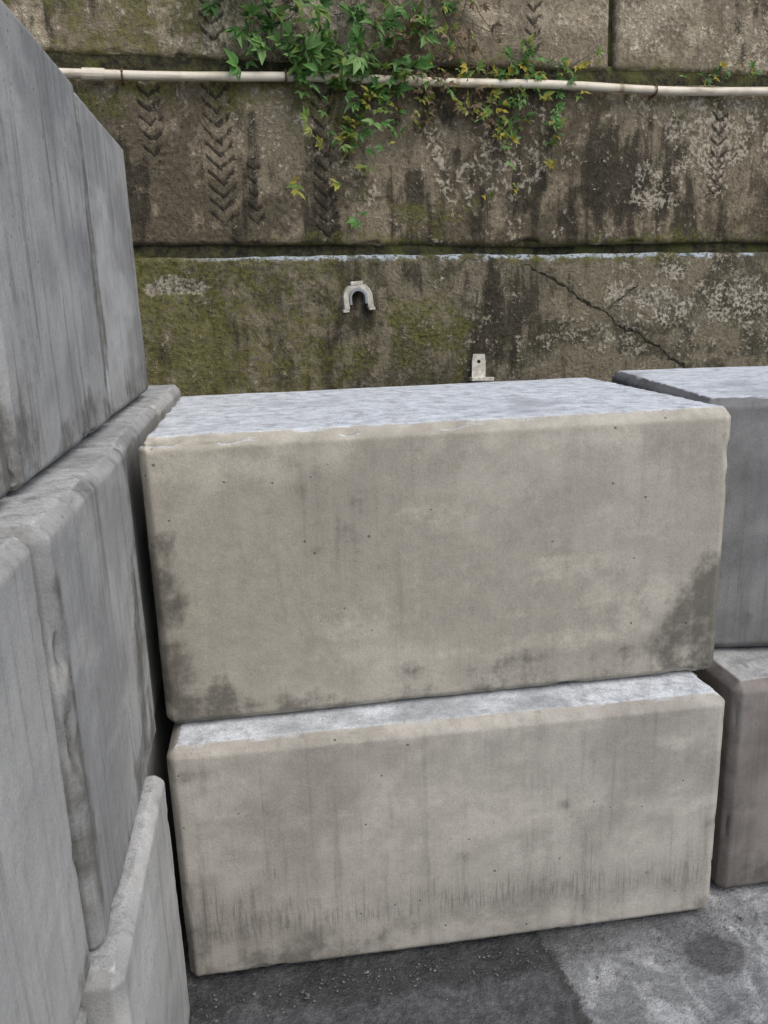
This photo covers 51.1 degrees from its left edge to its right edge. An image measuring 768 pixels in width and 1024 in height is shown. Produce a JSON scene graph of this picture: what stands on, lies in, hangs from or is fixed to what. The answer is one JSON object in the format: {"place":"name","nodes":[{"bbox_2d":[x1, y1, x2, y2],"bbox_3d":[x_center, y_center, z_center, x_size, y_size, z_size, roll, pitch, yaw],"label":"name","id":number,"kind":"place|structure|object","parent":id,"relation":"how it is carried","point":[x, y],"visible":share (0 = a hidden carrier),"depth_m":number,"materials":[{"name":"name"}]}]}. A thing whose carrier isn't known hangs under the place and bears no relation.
{"place":"outdoors","nodes":[
{"label":"outdoors","id":0,"kind":"place"},
{"bbox_2d":[0,537,89,1023],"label":"concrete block","id":1,"kind":"object","parent":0,"point":[44,960],"depth_m":1.06,"materials":[{"name":"grey concrete"}]},
{"bbox_2d":[0,421,9,499],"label":"concrete block","id":2,"kind":"object","parent":1,"relation":"on","point":[4,483],"depth_m":1.26,"materials":[{"name":"grey concrete"}]},
{"bbox_2d":[75,1006,87,1023],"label":"concrete block","id":3,"kind":"object","parent":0,"point":[82,1017],"depth_m":1.24,"materials":[{"name":"grey concrete"}]},
{"bbox_2d":[80,775,189,1023],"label":"concrete block","id":4,"kind":"object","parent":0,"point":[137,973],"depth_m":1.55,"materials":[{"name":"grey concrete"}]},
{"bbox_2d":[0,447,155,949],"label":"concrete block","id":5,"kind":"object","parent":4,"relation":"on","point":[66,519],"depth_m":1.40,"materials":[{"name":"grey concrete"}]},
{"bbox_2d":[125,384,180,423],"bbox_3d":[-1.173,-0.064,3.043,0.789,0.734,0.783,-4,15,-8],"label":"concrete block","id":6,"kind":"object","parent":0,"point":[161,400],"depth_m":2.91,"materials":[{"name":"grey concrete"}]},
{"bbox_2d":[145,679,180,900],"bbox_3d":[-1.001,0.856,2.318,0.758,0.678,0.773,-4,15,-8],"label":"concrete block","id":7,"kind":"object","parent":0,"point":[157,763],"depth_m":2.30,"materials":[{"name":"grey concrete"}]},
{"bbox_2d":[71,406,162,713],"bbox_3d":[-1.050,0.129,2.275,0.788,0.739,0.789,-4,15,-9],"label":"concrete block","id":8,"kind":"object","parent":7,"relation":"on","point":[125,431],"depth_m":2.10,"materials":[{"name":"grey concrete"}]},
{"bbox_2d":[0,0,110,490],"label":"concrete block","id":9,"kind":"object","parent":8,"relation":"on","point":[54,400],"depth_m":1.55,"materials":[{"name":"grey concrete"}]},
{"bbox_2d":[74,93,147,415],"bbox_3d":[-1.204,-0.719,2.402,0.798,0.833,0.784,-4,15,-8],"label":"concrete block","id":10,"kind":"object","parent":8,"relation":"on","point":[104,173],"depth_m":2.36,"materials":[{"name":"grey concrete"}]},
{"bbox_2d":[178,877,767,1023],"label":"ground","id":11,"kind":"structure","parent":0,"point":[720,981],"depth_m":2.11,"materials":[{"name":"grey asphalt"}]},
{"bbox_2d":[166,670,724,975],"bbox_3d":[0.138,0.747,2.577,1.470,0.688,0.955,-4,15,-7],"label":"concrete block","id":12,"kind":"object","parent":11,"relation":"on","point":[324,834],"depth_m":2.11,"materials":[{"name":"grey concrete"}]},
{"bbox_2d":[138,377,730,723],"bbox_3d":[0.105,0.025,2.506,1.502,0.745,0.952,-4,15,-8],"label":"concrete block","id":13,"kind":"object","parent":12,"relation":"on","point":[317,549],"depth_m":2.05,"materials":[{"name":"grey concrete"}]},
{"bbox_2d":[692,646,767,887],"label":"concrete block","id":14,"kind":"object","parent":11,"relation":"on","point":[735,679],"depth_m":2.30,"materials":[{"name":"grey concrete"}]},
{"bbox_2d":[612,366,767,646],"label":"concrete block","id":15,"kind":"object","parent":14,"relation":"on","point":[740,394],"depth_m":2.33,"materials":[{"name":"grey concrete"}]},
{"bbox_2d":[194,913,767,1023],"bbox_3d":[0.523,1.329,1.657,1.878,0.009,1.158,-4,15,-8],"label":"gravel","id":16,"kind":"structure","parent":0,"point":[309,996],"depth_m":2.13,"materials":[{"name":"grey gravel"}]},
{"bbox_3d":[0.072,-0.180,4.338,7.819,0.764,0.330,-5,15,-12],"label":"buried course","id":17,"kind":"object","parent":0,"visible":0},
{"bbox_2d":[134,252,767,396],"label":"course","id":18,"kind":"object","parent":17,"relation":"on","point":[223,326],"visible":0.64,"depth_m":4.02,"materials":[{"name":"concrete"}]},
{"bbox_2d":[342,281,374,312],"bbox_3d":[-0.129,-1.041,3.882,0.158,0.140,0.056,-9,16,-11],"label":"pipe clamp","id":19,"kind":"object","parent":18,"relation":"attached to","point":[364,290],"visible":1,"depth_m":3.86,"materials":[{"name":"grey metal"}]},
{"bbox_2d":[133,242,767,257],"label":"joint","id":20,"kind":"object","parent":18,"relation":"on","point":[217,251],"visible":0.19,"depth_m":3.94,"materials":[{"name":"black concrete"}]},
{"bbox_2d":[68,69,767,246],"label":"course","id":21,"kind":"object","parent":20,"relation":"on","point":[629,168],"visible":0.7,"depth_m":3.87,"materials":[{"name":"concrete"}]},
{"bbox_2d":[194,0,359,209],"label":"dry vine","id":22,"kind":"object","parent":21,"relation":"attached to","point":[227,101],"visible":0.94,"depth_m":3.57,"materials":[{"name":"brown plant"}]},
{"bbox_2d":[2,0,608,70],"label":"course","id":23,"kind":"object","parent":21,"relation":"on","point":[574,31],"visible":0.42,"depth_m":3.60,"materials":[{"name":"concrete"}]},
{"bbox_2d":[199,0,474,130],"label":"climbing vine","id":24,"kind":"object","parent":23,"relation":"attached to","point":[322,41],"visible":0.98,"depth_m":3.55,"materials":[{"name":"green plant"}]},
{"bbox_2d":[397,0,462,31],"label":"climbing vine","id":25,"kind":"object","parent":23,"relation":"attached to","point":[450,4],"visible":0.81,"depth_m":3.65,"materials":[{"name":"green plant"}]},
{"bbox_2d":[286,66,406,229],"bbox_3d":[-0.168,-1.658,3.648,0.595,0.713,0.210,-5,15,-12],"label":"climbing vine","id":26,"kind":"object","parent":21,"relation":"attached to","point":[351,133],"visible":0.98,"depth_m":3.68,"materials":[{"name":"green plant"}]},
{"bbox_2d":[46,51,767,86],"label":"joint","id":27,"kind":"object","parent":21,"relation":"on","point":[181,62],"visible":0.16,"depth_m":3.65,"materials":[{"name":"black concrete"}]},
{"bbox_2d":[607,0,611,65],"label":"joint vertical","id":28,"kind":"object","parent":27,"relation":"on","point":[609,28],"visible":0.11,"depth_m":3.95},
{"bbox_2d":[59,67,767,98],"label":"water pipe","id":29,"kind":"object","parent":21,"relation":"attached to","point":[91,74],"visible":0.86,"depth_m":3.70,"materials":[{"name":"plastic"}]},
{"bbox_2d":[368,0,520,150],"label":"climbing vine","id":30,"kind":"object","parent":21,"relation":"on","point":[476,106],"visible":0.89,"depth_m":3.72,"materials":[{"name":"green plant"}]},
{"bbox_2d":[481,92,556,224],"bbox_3d":[0.645,-1.706,3.851,0.416,0.671,0.151,-5,15,-12],"label":"climbing vine","id":31,"kind":"object","parent":21,"relation":"attached to","point":[551,165],"visible":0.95,"depth_m":3.91,"materials":[{"name":"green plant"}]},
{"bbox_2d":[440,34,605,169],"bbox_3d":[0.678,-1.941,3.811,0.824,0.610,0.135,-5,15,-12],"label":"climbing vine","id":32,"kind":"object","parent":21,"relation":"attached to","point":[556,123],"visible":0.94,"depth_m":3.83,"materials":[{"name":"green plant"}]},
{"bbox_2d":[610,0,767,75],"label":"course","id":33,"kind":"object","parent":21,"relation":"on","point":[706,37],"visible":0.58,"depth_m":3.99,"materials":[{"name":"concrete"}]},
{"bbox_2d":[680,60,761,86],"bbox_3d":[1.681,-2.178,3.998,0.442,0.137,0.108,-5,15,-12],"label":"climbing vine","id":34,"kind":"object","parent":21,"relation":"attached to","point":[752,65],"visible":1,"depth_m":4.01,"materials":[{"name":"green plant"}]},
{"bbox_2d":[469,354,493,380],"bbox_3d":[0.492,-0.738,4.101,0.120,0.136,0.084,-3,11,-12],"label":"fixing bracket","id":35,"kind":"object","parent":18,"relation":"attached to","point":[478,371],"visible":1,"depth_m":4.08,"materials":[{"name":"grey metal"}]}
]}

